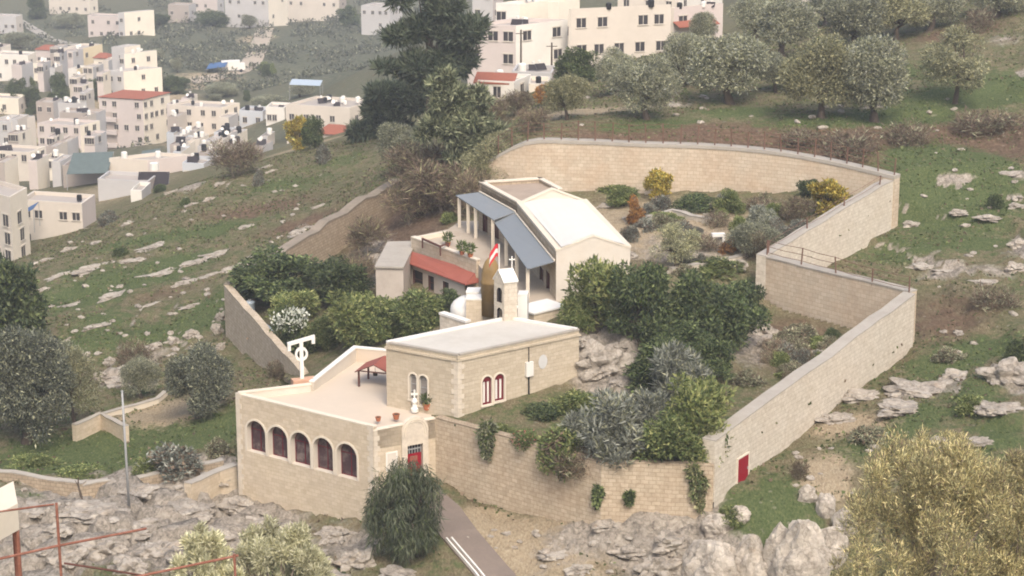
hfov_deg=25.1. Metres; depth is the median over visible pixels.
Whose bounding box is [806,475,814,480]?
stone
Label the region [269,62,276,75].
town tree
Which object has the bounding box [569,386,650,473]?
garden shrub
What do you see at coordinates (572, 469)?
shrub
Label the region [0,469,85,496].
drystone wall
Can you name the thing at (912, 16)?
olive tree
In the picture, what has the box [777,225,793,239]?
garden bush
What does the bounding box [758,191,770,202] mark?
garden bush
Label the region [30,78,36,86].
town tree
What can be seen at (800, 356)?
garden bush
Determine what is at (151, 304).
rock ledge
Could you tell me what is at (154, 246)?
rock ledge
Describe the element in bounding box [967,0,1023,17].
olive tree
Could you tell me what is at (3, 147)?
solar heater
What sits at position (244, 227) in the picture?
rock ledge
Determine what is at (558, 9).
house
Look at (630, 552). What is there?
outcrop
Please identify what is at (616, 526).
stone
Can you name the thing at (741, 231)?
garden bush
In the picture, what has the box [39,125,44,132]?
window
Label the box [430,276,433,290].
window
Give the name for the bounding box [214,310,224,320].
boulder
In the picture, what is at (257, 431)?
window
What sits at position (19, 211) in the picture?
window
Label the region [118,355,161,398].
olive tree
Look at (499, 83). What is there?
house
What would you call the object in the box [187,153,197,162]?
solar heater
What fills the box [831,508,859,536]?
boulder
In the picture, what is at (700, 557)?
boulder
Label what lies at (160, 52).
town tree
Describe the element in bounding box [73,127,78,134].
window
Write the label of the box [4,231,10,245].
window
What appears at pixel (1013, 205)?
outcrop
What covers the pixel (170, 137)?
house
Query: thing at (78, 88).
house
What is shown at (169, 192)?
rock ledge
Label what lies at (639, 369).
shrub
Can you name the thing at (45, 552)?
stone
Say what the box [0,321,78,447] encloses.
olive tree
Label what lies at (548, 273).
window
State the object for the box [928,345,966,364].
shrub
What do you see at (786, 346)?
garden bush
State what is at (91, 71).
house
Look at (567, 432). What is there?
shrub
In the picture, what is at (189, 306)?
rock ledge
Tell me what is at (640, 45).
window
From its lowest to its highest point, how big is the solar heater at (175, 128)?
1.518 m
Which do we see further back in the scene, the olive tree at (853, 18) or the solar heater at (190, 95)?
the solar heater at (190, 95)
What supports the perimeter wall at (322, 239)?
on the ground at (776, 506)
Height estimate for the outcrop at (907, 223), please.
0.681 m
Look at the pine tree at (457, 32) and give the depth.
267.33 m
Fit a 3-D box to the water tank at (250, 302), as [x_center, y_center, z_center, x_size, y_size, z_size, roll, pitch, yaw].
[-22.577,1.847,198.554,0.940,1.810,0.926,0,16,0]
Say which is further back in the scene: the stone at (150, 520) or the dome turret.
the dome turret
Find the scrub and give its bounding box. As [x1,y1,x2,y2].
[0,0,423,148]
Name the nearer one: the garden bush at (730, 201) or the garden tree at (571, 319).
the garden tree at (571, 319)
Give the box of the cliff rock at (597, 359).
[575,339,634,381]
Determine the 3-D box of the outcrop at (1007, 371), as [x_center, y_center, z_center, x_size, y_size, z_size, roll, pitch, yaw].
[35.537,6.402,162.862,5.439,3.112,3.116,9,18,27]
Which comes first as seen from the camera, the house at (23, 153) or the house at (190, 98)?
the house at (23, 153)
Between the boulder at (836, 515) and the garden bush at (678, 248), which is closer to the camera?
the boulder at (836, 515)
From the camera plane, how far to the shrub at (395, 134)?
233.89 m
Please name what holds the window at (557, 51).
in the house at (501, 48)
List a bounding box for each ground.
[0,0,1023,575]
[241,190,852,460]
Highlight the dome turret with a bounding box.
[481,258,498,317]
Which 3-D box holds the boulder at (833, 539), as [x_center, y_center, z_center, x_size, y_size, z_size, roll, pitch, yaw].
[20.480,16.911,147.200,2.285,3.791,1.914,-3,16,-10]
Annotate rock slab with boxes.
[20,500,61,522]
[42,522,73,537]
[46,546,89,575]
[54,499,130,523]
[76,536,128,561]
[106,553,147,575]
[115,520,153,540]
[117,484,159,499]
[127,540,182,559]
[165,557,188,570]
[167,498,215,521]
[196,471,230,485]
[207,525,241,545]
[216,495,253,514]
[246,515,276,528]
[314,525,357,545]
[328,568,350,575]
[333,546,376,571]
[379,564,416,575]
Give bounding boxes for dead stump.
[75,477,82,499]
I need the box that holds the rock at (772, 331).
[750,324,778,335]
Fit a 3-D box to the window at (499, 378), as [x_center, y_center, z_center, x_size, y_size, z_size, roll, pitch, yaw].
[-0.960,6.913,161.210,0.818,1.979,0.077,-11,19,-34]
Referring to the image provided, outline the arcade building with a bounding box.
[235,345,435,520]
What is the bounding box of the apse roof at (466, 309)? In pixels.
[439,287,562,329]
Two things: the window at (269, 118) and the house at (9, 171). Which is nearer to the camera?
the house at (9, 171)
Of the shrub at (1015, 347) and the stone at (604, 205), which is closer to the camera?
the shrub at (1015, 347)
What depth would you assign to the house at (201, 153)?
413.15 m
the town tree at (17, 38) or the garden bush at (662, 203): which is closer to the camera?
the garden bush at (662, 203)
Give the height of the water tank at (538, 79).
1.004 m
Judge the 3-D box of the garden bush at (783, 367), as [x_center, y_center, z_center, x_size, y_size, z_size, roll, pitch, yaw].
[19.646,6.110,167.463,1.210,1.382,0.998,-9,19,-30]
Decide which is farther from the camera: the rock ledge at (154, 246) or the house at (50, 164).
the house at (50, 164)
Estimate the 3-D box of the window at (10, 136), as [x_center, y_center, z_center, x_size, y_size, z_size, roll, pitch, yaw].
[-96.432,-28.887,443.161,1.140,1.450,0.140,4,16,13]
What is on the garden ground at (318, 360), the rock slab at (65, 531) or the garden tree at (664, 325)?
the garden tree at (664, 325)
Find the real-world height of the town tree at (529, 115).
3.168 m
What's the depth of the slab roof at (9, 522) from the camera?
65.89 m
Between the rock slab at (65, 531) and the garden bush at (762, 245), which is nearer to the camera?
the rock slab at (65, 531)
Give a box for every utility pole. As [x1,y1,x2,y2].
[516,30,525,62]
[546,42,556,64]
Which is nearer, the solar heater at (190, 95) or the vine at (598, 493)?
the vine at (598, 493)
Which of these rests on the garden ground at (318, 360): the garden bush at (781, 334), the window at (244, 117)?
the garden bush at (781, 334)
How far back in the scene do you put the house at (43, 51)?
628.14 m
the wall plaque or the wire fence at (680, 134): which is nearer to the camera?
the wall plaque
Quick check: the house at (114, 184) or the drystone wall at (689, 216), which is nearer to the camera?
the drystone wall at (689, 216)
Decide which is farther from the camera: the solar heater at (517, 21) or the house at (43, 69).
the house at (43, 69)
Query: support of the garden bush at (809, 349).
on the garden ground at (318, 360)
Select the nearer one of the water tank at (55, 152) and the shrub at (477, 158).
the shrub at (477, 158)
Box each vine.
[473,416,499,462]
[540,430,571,482]
[591,483,606,510]
[622,489,636,508]
[682,460,710,514]
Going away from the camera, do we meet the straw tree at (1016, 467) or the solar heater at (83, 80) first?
the straw tree at (1016, 467)
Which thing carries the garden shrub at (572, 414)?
on the garden ground at (318, 360)
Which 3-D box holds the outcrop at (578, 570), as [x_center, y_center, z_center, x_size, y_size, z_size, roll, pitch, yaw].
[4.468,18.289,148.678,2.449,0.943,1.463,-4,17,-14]
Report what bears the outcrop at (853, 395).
on the ground at (776, 506)
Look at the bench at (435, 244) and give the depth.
191.54 m
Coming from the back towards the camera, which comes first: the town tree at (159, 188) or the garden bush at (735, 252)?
the town tree at (159, 188)
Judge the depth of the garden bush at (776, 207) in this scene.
198.41 m
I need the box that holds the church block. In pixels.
[384,317,580,417]
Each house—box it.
[0,13,22,33]
[0,44,10,50]
[0,50,36,80]
[0,93,26,113]
[0,114,36,145]
[0,144,45,180]
[0,155,18,184]
[0,181,30,261]
[8,128,31,144]
[9,114,28,130]
[11,61,33,87]
[27,191,95,240]
[28,154,49,189]
[33,60,51,82]
[34,45,53,60]
[36,97,61,122]
[37,60,50,91]
[37,118,99,152]
[46,131,63,144]
[46,140,67,154]
[49,0,97,13]
[49,153,63,180]
[50,44,67,64]
[50,64,62,90]
[52,155,71,186]
[53,50,68,85]
[58,98,80,117]
[60,107,106,135]
[61,136,78,154]
[62,160,109,187]
[64,43,102,64]
[67,48,83,80]
[68,65,85,87]
[69,73,85,97]
[73,81,92,98]
[79,88,94,108]
[81,112,95,119]
[82,63,103,80]
[84,130,106,151]
[87,13,118,36]
[92,52,111,62]
[96,70,111,101]
[98,171,155,200]
[99,90,170,149]
[103,57,112,69]
[109,152,190,172]
[111,66,162,92]
[112,44,140,69]
[118,10,154,35]
[119,50,156,68]
[130,182,150,201]
[166,127,181,152]
[167,100,185,130]
[168,2,195,22]
[168,112,186,130]
[169,100,239,134]
[170,139,188,152]
[173,140,195,152]
[173,146,190,153]
[174,130,192,141]
[181,94,197,99]
[182,156,213,171]
[190,133,208,152]
[192,0,223,13]
[192,126,203,132]
[197,140,213,151]
[198,147,219,157]
[207,136,220,146]
[214,127,235,134]
[215,130,237,135]
[219,112,237,129]
[219,134,230,151]
[225,0,287,27]
[238,129,247,147]
[239,106,265,127]
[252,140,272,154]
[261,131,274,143]
[266,102,288,125]
[286,96,363,143]
[287,0,345,21]
[319,124,346,137]
[361,2,402,34]
[467,18,567,85]
[472,0,502,20]
[473,72,530,101]
[496,0,553,19]
[512,64,555,80]
[529,76,549,92]
[548,0,579,33]
[568,4,670,64]
[618,0,721,6]
[671,3,722,37]
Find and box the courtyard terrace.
[424,221,557,303]
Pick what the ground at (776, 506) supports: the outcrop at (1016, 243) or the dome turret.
the outcrop at (1016, 243)
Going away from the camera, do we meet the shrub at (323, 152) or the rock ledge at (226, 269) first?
the rock ledge at (226, 269)
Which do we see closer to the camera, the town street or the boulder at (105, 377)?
the boulder at (105, 377)
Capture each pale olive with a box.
[167,519,244,575]
[225,514,336,575]
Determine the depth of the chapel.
185.35 m
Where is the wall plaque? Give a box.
[539,355,546,368]
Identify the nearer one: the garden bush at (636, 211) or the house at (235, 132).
the garden bush at (636, 211)
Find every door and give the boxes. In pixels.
[408,452,420,471]
[736,451,749,483]
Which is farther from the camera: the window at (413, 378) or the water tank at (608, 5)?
the water tank at (608, 5)
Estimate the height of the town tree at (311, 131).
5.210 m
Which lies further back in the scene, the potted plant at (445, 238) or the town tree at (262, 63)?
the town tree at (262, 63)
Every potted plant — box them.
[441,230,454,245]
[455,239,467,254]
[464,242,477,257]
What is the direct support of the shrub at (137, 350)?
on the ground at (776, 506)
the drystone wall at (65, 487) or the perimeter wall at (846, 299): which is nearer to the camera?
the drystone wall at (65, 487)
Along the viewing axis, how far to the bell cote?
166.06 m
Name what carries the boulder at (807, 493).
on the ground at (776, 506)
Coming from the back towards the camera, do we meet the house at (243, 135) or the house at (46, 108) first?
the house at (46, 108)
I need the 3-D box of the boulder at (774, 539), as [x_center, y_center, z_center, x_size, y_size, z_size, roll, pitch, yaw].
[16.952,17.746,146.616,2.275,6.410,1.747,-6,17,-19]
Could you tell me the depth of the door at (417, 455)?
159.37 m
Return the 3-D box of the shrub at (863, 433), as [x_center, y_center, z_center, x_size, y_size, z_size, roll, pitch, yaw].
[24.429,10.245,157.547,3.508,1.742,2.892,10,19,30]
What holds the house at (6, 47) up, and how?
on the ground at (776, 506)
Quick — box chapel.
[456,177,630,301]
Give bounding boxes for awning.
[28,202,39,232]
[66,152,113,190]
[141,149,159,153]
[206,62,227,71]
[289,79,322,99]
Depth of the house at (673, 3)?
383.61 m
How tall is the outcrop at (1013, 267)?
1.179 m
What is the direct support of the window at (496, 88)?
in the house at (499, 83)
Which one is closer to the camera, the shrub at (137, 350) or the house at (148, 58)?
the shrub at (137, 350)
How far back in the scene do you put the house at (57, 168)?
390.75 m
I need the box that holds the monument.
[287,335,314,384]
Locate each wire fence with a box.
[485,121,896,174]
[766,240,910,292]
[768,175,880,251]
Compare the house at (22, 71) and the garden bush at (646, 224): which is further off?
the house at (22, 71)
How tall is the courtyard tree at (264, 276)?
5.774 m
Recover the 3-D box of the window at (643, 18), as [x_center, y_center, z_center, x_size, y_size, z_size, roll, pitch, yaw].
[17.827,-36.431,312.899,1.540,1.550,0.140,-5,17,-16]
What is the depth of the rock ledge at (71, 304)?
220.18 m
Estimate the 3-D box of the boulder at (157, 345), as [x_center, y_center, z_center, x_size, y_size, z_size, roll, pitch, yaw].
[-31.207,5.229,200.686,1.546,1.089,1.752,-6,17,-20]
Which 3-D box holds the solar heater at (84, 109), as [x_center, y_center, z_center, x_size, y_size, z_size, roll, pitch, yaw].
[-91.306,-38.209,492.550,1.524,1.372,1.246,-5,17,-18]
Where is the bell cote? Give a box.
[493,268,518,320]
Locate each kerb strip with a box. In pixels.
[446,537,478,575]
[451,537,484,575]
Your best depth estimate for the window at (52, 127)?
465.57 m
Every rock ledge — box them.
[26,287,50,293]
[33,257,53,264]
[44,271,69,281]
[57,299,82,306]
[60,246,76,251]
[70,260,120,275]
[81,322,110,331]
[90,240,100,244]
[97,290,124,302]
[119,257,146,263]
[121,221,133,226]
[134,241,163,252]
[134,267,177,277]
[139,301,159,310]
[164,189,177,194]
[171,278,199,287]
[178,302,199,309]
[179,258,206,269]
[197,271,218,278]
[199,248,229,258]
[202,197,214,201]
[214,181,225,186]
[219,265,236,272]
[238,224,254,229]
[287,225,313,238]
[310,203,324,209]
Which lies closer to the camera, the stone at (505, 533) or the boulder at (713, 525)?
the boulder at (713, 525)
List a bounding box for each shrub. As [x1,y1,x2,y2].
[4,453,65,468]
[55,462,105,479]
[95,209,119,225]
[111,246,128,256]
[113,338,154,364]
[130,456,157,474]
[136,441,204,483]
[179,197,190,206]
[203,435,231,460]
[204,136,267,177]
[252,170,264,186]
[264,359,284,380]
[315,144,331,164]
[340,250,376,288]
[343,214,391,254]
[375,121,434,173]
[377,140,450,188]
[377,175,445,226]
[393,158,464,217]
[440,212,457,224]
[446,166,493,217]
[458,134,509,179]
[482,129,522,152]
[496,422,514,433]
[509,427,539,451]
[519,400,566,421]
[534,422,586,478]
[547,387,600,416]
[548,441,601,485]
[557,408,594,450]
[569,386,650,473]
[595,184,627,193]
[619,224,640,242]
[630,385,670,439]
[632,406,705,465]
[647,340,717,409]
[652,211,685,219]
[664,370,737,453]
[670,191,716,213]
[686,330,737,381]
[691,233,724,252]
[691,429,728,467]
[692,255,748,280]
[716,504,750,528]
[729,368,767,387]
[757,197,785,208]
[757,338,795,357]
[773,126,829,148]
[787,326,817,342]
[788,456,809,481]
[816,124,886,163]
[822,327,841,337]
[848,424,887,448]
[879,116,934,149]
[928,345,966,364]
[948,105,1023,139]
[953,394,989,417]
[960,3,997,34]
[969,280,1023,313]
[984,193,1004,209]
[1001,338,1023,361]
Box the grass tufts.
[0,0,1023,575]
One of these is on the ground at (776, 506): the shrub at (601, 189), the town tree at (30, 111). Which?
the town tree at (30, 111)
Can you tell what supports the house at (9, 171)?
on the ground at (776, 506)
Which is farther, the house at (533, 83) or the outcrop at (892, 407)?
the house at (533, 83)
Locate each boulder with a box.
[93,372,110,382]
[102,356,115,365]
[104,376,128,388]
[145,342,161,350]
[163,336,180,344]
[182,329,199,339]
[210,323,223,334]
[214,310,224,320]
[215,342,224,349]
[682,539,739,575]
[701,513,734,537]
[729,505,750,523]
[735,534,762,575]
[752,561,767,575]
[762,521,786,566]
[767,519,832,575]
[798,484,817,502]
[815,492,835,518]
[821,526,848,569]
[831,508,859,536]
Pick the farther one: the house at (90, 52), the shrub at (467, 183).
the house at (90, 52)
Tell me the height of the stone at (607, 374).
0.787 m
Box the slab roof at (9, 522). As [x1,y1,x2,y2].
[0,481,21,575]
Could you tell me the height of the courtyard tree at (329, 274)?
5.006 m
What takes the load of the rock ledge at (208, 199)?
on the ground at (776, 506)
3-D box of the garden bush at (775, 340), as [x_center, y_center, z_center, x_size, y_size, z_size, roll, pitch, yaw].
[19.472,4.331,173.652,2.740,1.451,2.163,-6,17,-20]
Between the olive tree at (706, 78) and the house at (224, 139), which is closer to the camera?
the olive tree at (706, 78)
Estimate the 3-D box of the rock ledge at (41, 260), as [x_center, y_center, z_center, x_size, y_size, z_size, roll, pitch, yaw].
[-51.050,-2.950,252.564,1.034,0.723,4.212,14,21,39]
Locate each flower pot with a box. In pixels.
[392,413,399,419]
[420,392,431,410]
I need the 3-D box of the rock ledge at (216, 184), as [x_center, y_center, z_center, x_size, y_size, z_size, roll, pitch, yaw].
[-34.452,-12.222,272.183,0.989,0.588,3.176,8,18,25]
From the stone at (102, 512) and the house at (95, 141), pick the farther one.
the house at (95, 141)
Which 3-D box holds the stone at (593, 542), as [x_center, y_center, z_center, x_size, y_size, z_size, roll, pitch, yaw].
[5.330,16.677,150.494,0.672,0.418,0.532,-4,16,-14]
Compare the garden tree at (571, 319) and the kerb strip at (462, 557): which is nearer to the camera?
the kerb strip at (462, 557)
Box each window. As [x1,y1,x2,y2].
[2,124,6,130]
[2,212,8,227]
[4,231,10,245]
[4,248,10,261]
[8,134,12,141]
[13,134,17,141]
[17,209,22,224]
[20,226,25,241]
[21,154,26,161]
[21,243,25,256]
[34,209,42,218]
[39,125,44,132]
[39,137,44,144]
[50,126,54,132]
[59,211,67,220]
[63,127,67,133]
[71,211,80,221]
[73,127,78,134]
[84,137,89,144]
[89,137,94,144]
[211,110,215,116]
[211,123,216,129]
[242,116,246,122]
[251,421,265,451]
[267,114,271,120]
[272,114,276,120]
[273,427,287,457]
[289,113,293,120]
[295,433,309,464]
[318,438,332,470]
[329,115,334,122]
[341,444,356,476]
[411,374,415,397]
[414,270,422,283]
[420,376,426,403]
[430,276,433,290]
[483,376,490,404]
[484,215,487,232]
[487,30,498,41]
[492,85,501,98]
[495,219,498,238]
[495,374,502,400]
[496,10,506,19]
[502,30,513,41]
[502,53,513,64]
[522,29,531,41]
[548,273,549,288]
[552,26,561,37]
[553,48,562,59]
[576,17,586,28]
[576,44,586,51]
[594,43,604,54]
[597,16,607,27]
[614,42,624,52]
[624,0,628,5]
[635,41,645,52]
[638,14,648,25]
[654,13,664,24]
[655,40,664,50]
[678,14,687,20]
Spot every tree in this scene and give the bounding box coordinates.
[0,32,35,48]
[0,251,51,335]
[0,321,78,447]
[5,77,30,101]
[24,87,40,108]
[24,108,36,119]
[26,0,47,19]
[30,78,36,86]
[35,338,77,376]
[40,344,103,422]
[47,71,68,99]
[51,12,85,27]
[87,78,97,99]
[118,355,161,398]
[153,48,164,59]
[153,184,166,193]
[154,13,171,29]
[162,75,186,94]
[162,339,235,418]
[170,57,182,72]
[179,78,191,88]
[193,8,230,27]
[204,82,241,96]
[207,93,221,101]
[226,244,322,303]
[240,14,258,28]
[243,90,250,100]
[251,94,288,105]
[257,61,268,69]
[261,64,270,76]
[265,288,321,323]
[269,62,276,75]
[269,303,316,355]
[282,114,307,151]
[287,85,316,97]
[301,114,324,147]
[301,254,374,307]
[302,314,338,350]
[322,288,390,349]
[335,5,360,26]
[343,75,430,143]
[360,294,410,342]
[360,456,448,564]
[367,0,493,109]
[389,287,445,337]
[410,62,511,168]
[434,287,460,312]
[487,93,509,122]
[500,89,537,118]
[512,107,554,134]
[532,82,550,105]
[541,72,591,119]
[553,46,600,81]
[556,289,599,331]
[559,254,634,334]
[594,45,638,95]
[604,52,684,119]
[604,259,672,352]
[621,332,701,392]
[638,314,707,352]
[661,268,732,346]
[662,30,704,86]
[684,31,772,104]
[688,10,718,38]
[699,63,714,89]
[704,279,772,350]
[726,0,773,38]
[735,278,767,320]
[755,0,820,57]
[758,51,784,92]
[775,32,862,118]
[799,0,829,25]
[816,0,897,47]
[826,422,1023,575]
[835,31,911,122]
[870,0,935,40]
[899,0,969,31]
[916,23,991,103]
[949,444,1023,575]
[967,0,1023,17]
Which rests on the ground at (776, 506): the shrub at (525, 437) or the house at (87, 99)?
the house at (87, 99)
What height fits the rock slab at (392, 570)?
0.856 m
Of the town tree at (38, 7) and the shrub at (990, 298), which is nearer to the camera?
the shrub at (990, 298)
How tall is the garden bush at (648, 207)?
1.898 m
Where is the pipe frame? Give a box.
[0,503,238,575]
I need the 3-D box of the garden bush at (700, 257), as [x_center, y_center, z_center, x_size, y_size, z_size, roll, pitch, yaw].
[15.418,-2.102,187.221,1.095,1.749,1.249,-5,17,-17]
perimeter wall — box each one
[223,178,402,301]
[224,285,307,383]
[477,137,899,228]
[702,292,914,506]
[755,179,893,299]
[765,255,916,341]
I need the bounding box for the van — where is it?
[221,60,244,71]
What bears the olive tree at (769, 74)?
on the ground at (776, 506)
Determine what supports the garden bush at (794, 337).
on the garden ground at (318, 360)
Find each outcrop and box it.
[536,549,567,561]
[563,564,594,575]
[591,520,621,532]
[606,545,645,560]
[632,555,681,575]
[653,530,688,556]
[674,538,701,558]
[814,412,856,424]
[842,388,879,403]
[877,398,918,417]
[882,377,953,397]
[903,220,919,227]
[905,262,934,269]
[930,436,956,450]
[931,268,954,274]
[938,368,967,381]
[948,209,968,215]
[963,436,994,446]
[966,279,997,285]
[971,214,1002,222]
[973,400,1023,416]
[975,356,1023,385]
[999,170,1022,176]
[1005,261,1023,273]
[1006,238,1023,248]
[1008,202,1023,208]
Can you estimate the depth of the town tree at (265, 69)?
648.55 m
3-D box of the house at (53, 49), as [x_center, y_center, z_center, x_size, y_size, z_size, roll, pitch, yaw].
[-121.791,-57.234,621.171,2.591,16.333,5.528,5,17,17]
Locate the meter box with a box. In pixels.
[525,347,533,394]
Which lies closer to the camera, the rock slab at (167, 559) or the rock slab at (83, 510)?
the rock slab at (167, 559)
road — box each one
[188,28,273,82]
[425,483,515,575]
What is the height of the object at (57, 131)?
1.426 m
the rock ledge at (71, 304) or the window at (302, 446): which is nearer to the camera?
the window at (302, 446)
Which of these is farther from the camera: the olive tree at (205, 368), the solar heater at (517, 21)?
the solar heater at (517, 21)
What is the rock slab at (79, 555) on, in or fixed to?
on the ground at (776, 506)
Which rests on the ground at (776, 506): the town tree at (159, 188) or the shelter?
the town tree at (159, 188)
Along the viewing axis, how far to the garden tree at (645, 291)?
165.94 m
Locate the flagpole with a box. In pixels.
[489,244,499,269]
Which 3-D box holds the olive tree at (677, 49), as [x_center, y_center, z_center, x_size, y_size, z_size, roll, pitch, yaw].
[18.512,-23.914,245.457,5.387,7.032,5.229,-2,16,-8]
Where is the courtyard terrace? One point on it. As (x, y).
(539, 290)
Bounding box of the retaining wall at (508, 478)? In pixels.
[435,415,713,523]
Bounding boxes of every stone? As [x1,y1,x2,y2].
[19,523,28,527]
[36,549,52,555]
[93,509,108,515]
[108,516,120,522]
[141,517,159,523]
[171,546,179,551]
[174,485,182,489]
[194,335,203,338]
[258,511,270,516]
[500,531,510,535]
[531,532,540,537]
[541,548,549,553]
[579,336,592,348]
[588,540,597,545]
[595,203,615,208]
[602,372,611,376]
[606,569,613,574]
[608,379,626,388]
[613,342,628,350]
[613,523,620,529]
[624,535,632,539]
[630,251,637,259]
[732,259,747,271]
[762,334,771,339]
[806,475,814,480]
[817,125,827,129]
[953,330,962,333]
[959,223,970,226]
[1008,311,1017,316]
[1011,196,1017,201]
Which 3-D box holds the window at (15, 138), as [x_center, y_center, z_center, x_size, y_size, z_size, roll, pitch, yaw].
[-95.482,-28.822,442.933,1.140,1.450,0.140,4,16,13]
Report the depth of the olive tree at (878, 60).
221.12 m
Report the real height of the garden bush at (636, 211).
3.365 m
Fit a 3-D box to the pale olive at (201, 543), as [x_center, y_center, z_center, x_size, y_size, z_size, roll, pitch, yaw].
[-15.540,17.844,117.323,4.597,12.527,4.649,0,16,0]
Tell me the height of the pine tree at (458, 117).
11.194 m
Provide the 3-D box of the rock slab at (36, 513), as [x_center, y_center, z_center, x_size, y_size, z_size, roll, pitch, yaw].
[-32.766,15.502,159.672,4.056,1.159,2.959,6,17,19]
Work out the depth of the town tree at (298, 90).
525.17 m
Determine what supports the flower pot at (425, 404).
on the arcade building
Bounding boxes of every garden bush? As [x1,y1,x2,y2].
[605,184,640,207]
[626,195,646,224]
[633,215,662,232]
[633,260,667,270]
[642,166,674,200]
[643,202,657,214]
[648,222,702,265]
[650,194,672,210]
[651,211,670,229]
[661,217,684,229]
[671,263,700,275]
[675,220,696,240]
[677,257,697,264]
[695,226,704,234]
[697,252,707,262]
[702,209,730,229]
[711,187,746,214]
[714,208,729,220]
[718,236,737,254]
[723,219,783,256]
[727,214,746,229]
[731,247,758,257]
[735,227,773,262]
[745,196,767,209]
[746,204,776,227]
[749,196,776,207]
[756,337,785,348]
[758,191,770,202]
[759,350,775,363]
[765,202,786,219]
[769,351,790,367]
[770,215,784,228]
[773,371,784,379]
[775,363,789,373]
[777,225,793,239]
[777,330,786,337]
[777,342,797,360]
[779,194,816,221]
[779,209,789,220]
[779,359,803,371]
[780,370,792,380]
[782,323,796,338]
[785,333,799,342]
[785,335,812,344]
[788,218,809,229]
[791,347,812,365]
[792,338,811,350]
[795,178,818,203]
[795,322,818,335]
[801,347,814,362]
[806,176,849,216]
[809,335,825,349]
[815,341,831,350]
[823,334,836,343]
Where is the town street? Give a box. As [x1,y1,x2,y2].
[23,20,77,45]
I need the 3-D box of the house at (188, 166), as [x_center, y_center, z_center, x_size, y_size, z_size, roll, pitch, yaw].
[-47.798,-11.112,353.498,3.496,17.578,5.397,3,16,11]
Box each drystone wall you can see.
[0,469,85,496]
[71,412,128,441]
[83,458,223,497]
[102,390,167,415]
[184,462,237,500]
[637,208,711,224]
[669,253,745,272]
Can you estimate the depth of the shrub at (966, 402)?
158.40 m
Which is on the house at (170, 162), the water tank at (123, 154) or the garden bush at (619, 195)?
the water tank at (123, 154)
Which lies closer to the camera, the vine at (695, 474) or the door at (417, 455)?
the vine at (695, 474)
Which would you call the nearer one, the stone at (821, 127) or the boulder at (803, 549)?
the boulder at (803, 549)
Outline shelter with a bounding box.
[355,356,385,386]
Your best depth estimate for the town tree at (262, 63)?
659.65 m
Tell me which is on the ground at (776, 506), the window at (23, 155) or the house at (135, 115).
the house at (135, 115)
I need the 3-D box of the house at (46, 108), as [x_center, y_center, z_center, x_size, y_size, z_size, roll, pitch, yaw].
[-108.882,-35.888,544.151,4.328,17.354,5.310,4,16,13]
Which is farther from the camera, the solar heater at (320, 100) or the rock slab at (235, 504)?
the solar heater at (320, 100)
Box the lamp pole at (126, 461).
[121,390,130,507]
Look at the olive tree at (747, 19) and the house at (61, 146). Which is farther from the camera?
the house at (61, 146)
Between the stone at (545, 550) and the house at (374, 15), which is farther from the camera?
the house at (374, 15)
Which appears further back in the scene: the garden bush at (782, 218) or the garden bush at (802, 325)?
the garden bush at (782, 218)
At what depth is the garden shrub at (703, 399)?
150.78 m
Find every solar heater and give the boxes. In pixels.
[0,143,7,150]
[5,142,12,150]
[34,151,42,159]
[80,77,86,83]
[81,106,88,112]
[138,162,169,188]
[171,124,179,131]
[176,133,185,142]
[187,91,193,97]
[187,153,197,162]
[256,105,263,110]
[257,136,265,145]
[317,95,326,103]
[510,16,522,24]
[522,16,527,23]
[529,61,538,70]
[535,60,546,70]
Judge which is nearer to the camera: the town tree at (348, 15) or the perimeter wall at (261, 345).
the perimeter wall at (261, 345)
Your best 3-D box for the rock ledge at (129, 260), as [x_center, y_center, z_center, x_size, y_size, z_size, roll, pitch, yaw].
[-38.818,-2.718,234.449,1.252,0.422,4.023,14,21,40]
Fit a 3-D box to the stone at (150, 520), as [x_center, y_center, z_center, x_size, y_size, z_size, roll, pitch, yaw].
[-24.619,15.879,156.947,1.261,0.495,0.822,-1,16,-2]
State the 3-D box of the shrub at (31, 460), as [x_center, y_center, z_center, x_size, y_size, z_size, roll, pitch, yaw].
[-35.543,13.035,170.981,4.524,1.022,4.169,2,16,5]
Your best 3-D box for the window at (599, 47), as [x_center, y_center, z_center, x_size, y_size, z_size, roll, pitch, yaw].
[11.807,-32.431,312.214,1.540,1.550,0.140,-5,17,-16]
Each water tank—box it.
[53,149,58,156]
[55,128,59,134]
[77,194,81,201]
[121,151,127,157]
[155,151,160,157]
[196,121,200,127]
[201,144,206,151]
[236,126,241,132]
[246,299,254,310]
[355,97,360,104]
[518,63,525,70]
[536,76,540,83]
[606,2,610,10]
[648,0,653,6]
[701,1,705,8]
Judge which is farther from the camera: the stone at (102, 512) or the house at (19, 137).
the house at (19, 137)
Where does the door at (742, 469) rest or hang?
attached to the perimeter wall at (852, 356)
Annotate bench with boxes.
[421,238,448,255]
[711,232,724,243]
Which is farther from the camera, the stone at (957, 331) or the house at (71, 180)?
the house at (71, 180)
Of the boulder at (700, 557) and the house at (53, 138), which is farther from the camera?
the house at (53, 138)
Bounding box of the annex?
[375,231,479,302]
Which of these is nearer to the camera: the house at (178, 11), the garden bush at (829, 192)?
the garden bush at (829, 192)
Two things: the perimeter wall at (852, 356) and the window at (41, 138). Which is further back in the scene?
the window at (41, 138)
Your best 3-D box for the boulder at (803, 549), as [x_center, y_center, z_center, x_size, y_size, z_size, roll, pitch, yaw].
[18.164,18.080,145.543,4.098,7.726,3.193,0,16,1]
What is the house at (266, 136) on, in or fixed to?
on the ground at (776, 506)
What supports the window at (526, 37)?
in the house at (501, 48)
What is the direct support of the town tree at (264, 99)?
on the ground at (776, 506)

